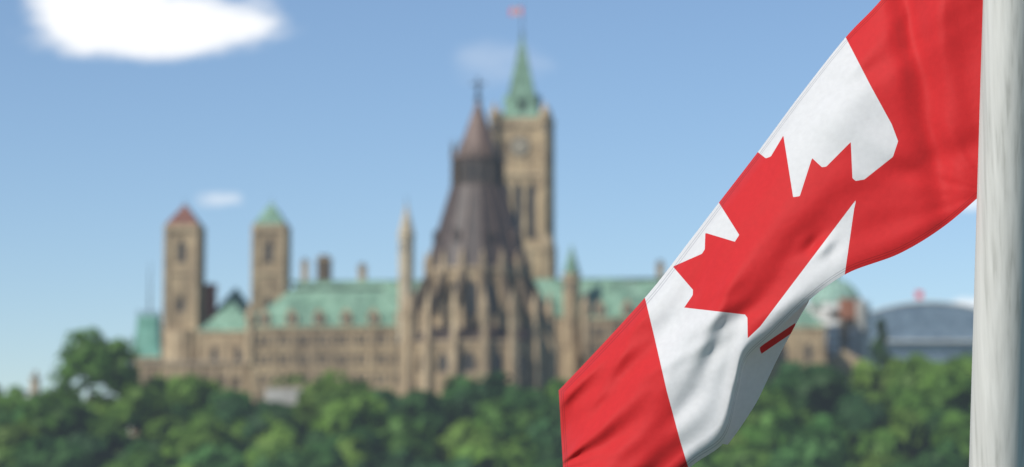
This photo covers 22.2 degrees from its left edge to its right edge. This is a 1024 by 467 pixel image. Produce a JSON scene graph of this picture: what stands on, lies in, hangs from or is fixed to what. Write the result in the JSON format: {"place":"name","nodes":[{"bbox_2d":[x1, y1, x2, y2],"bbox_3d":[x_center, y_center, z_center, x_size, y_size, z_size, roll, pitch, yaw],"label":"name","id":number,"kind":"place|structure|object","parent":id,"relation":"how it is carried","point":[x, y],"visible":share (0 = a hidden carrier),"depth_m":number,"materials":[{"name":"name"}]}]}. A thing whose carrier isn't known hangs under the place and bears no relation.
{"place":"outdoors","nodes":[
{"label":"outdoors","id":0,"kind":"place"},
{"bbox_2d":[30,0,276,59],"bbox_3d":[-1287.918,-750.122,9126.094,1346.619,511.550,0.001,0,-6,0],"label":"cloud","id":1,"kind":"structure","parent":0,"point":[156,29],"depth_m":9123.35,"materials":[{"name":"white"}]},
{"bbox_2d":[0,0,976,433],"label":"sky","id":2,"kind":"structure","parent":0,"point":[347,110],"materials":[{"name":"blue"}]},
{"bbox_2d":[115,435,932,460],"bbox_3d":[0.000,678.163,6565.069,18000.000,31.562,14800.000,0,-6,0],"label":"ground","id":3,"kind":"structure","parent":0,"point":[925,446],"depth_m":551.39,"materials":[{"name":"green plant"}]},
{"bbox_2d":[25,370,41,397],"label":"hilltop monument","id":4,"kind":"object","parent":3,"relation":"on","point":[35,384],"visible":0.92,"depth_m":554.84,"materials":[{"name":"grey stone"}]},
{"bbox_2d":[0,326,140,412],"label":"tree","id":5,"kind":"object","parent":3,"relation":"on","point":[98,359],"visible":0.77,"depth_m":561.79,"materials":[{"name":"green plant"}]},
{"bbox_2d":[130,274,161,434],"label":"copper roof tower","id":6,"kind":"structure","parent":3,"relation":"on","point":[148,339],"depth_m":738.32,"materials":[{"name":"metal"}]},
{"bbox_2d":[137,361,249,433],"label":"wall","id":7,"kind":"structure","parent":3,"relation":"on","point":[235,375],"depth_m":641.18,"materials":[{"name":"stone"}]},
{"bbox_2d":[264,382,308,404],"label":"terrace wall","id":8,"kind":"structure","parent":3,"relation":"on","point":[285,395],"depth_m":565.46,"materials":[{"name":"grey stone"}]},
{"bbox_2d":[336,367,343,380],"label":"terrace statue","id":9,"kind":"object","parent":3,"relation":"on","point":[339,378],"visible":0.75,"depth_m":573.02,"materials":[{"name":"stone"}]},
{"bbox_2d":[398,76,556,397],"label":"library of parliament","id":10,"kind":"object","parent":3,"relation":"on","point":[476,304],"visible":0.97,"depth_m":572.74,"materials":[{"name":"stone"}]},
{"bbox_2d":[0,354,971,466],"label":"hill trees","id":11,"kind":"object","parent":3,"relation":"on","point":[821,414],"visible":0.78,"depth_m":534.48,"materials":[{"name":"green plant"}]},
{"bbox_2d":[162,195,826,404],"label":"block","id":12,"kind":"structure","parent":3,"relation":"on","point":[309,331],"depth_m":637.48,"materials":[{"name":"stone"}]},
{"bbox_2d":[489,7,556,278],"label":"clock tower","id":13,"kind":"structure","parent":3,"relation":"on","point":[522,127],"depth_m":678.78,"materials":[{"name":"stone"}]},
{"bbox_2d":[806,279,870,361],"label":"domed building","id":14,"kind":"structure","parent":3,"relation":"on","point":[839,309],"depth_m":683.19,"materials":[{"name":"stone"},{"name":"green copper"},{"name":"dark glass"}]},
{"bbox_2d":[825,350,865,384],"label":"building","id":15,"kind":"structure","parent":3,"relation":"on","point":[844,361],"depth_m":654.58,"materials":[{"name":"grey stone"}]},
{"bbox_2d":[865,289,973,366],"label":"arched-roof building","id":16,"kind":"structure","parent":3,"relation":"on","point":[933,331],"depth_m":821.27,"materials":[{"name":"glass"},{"name":"steel"}]},
{"bbox_2d":[868,317,971,371],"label":"poplar tree","id":17,"kind":"object","parent":3,"relation":"on","point":[878,349],"visible":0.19,"depth_m":598.13,"materials":[{"name":"green plant"}]},
{"bbox_2d":[969,0,1023,466],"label":"flagpole","id":18,"kind":"object","parent":3,"relation":"on","point":[997,415],"visible":1,"depth_m":7.19,"materials":[{"name":"metal"}]},
{"bbox_2d":[559,0,982,466],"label":"flag","id":19,"kind":"object","parent":18,"relation":"attached to","point":[866,154],"visible":0.98,"depth_m":7.50,"materials":[{"name":"fabric"}]},
{"bbox_2d":[954,299,973,306],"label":"cloud","id":20,"kind":"structure","parent":0,"point":[969,303],"depth_m":9023.54,"materials":[{"name":"white"}]},
{"bbox_2d":[966,199,976,208],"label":"cloud","id":21,"kind":"structure","parent":0,"point":[972,205],"depth_m":9058.36,"materials":[{"name":"white"}]}
]}

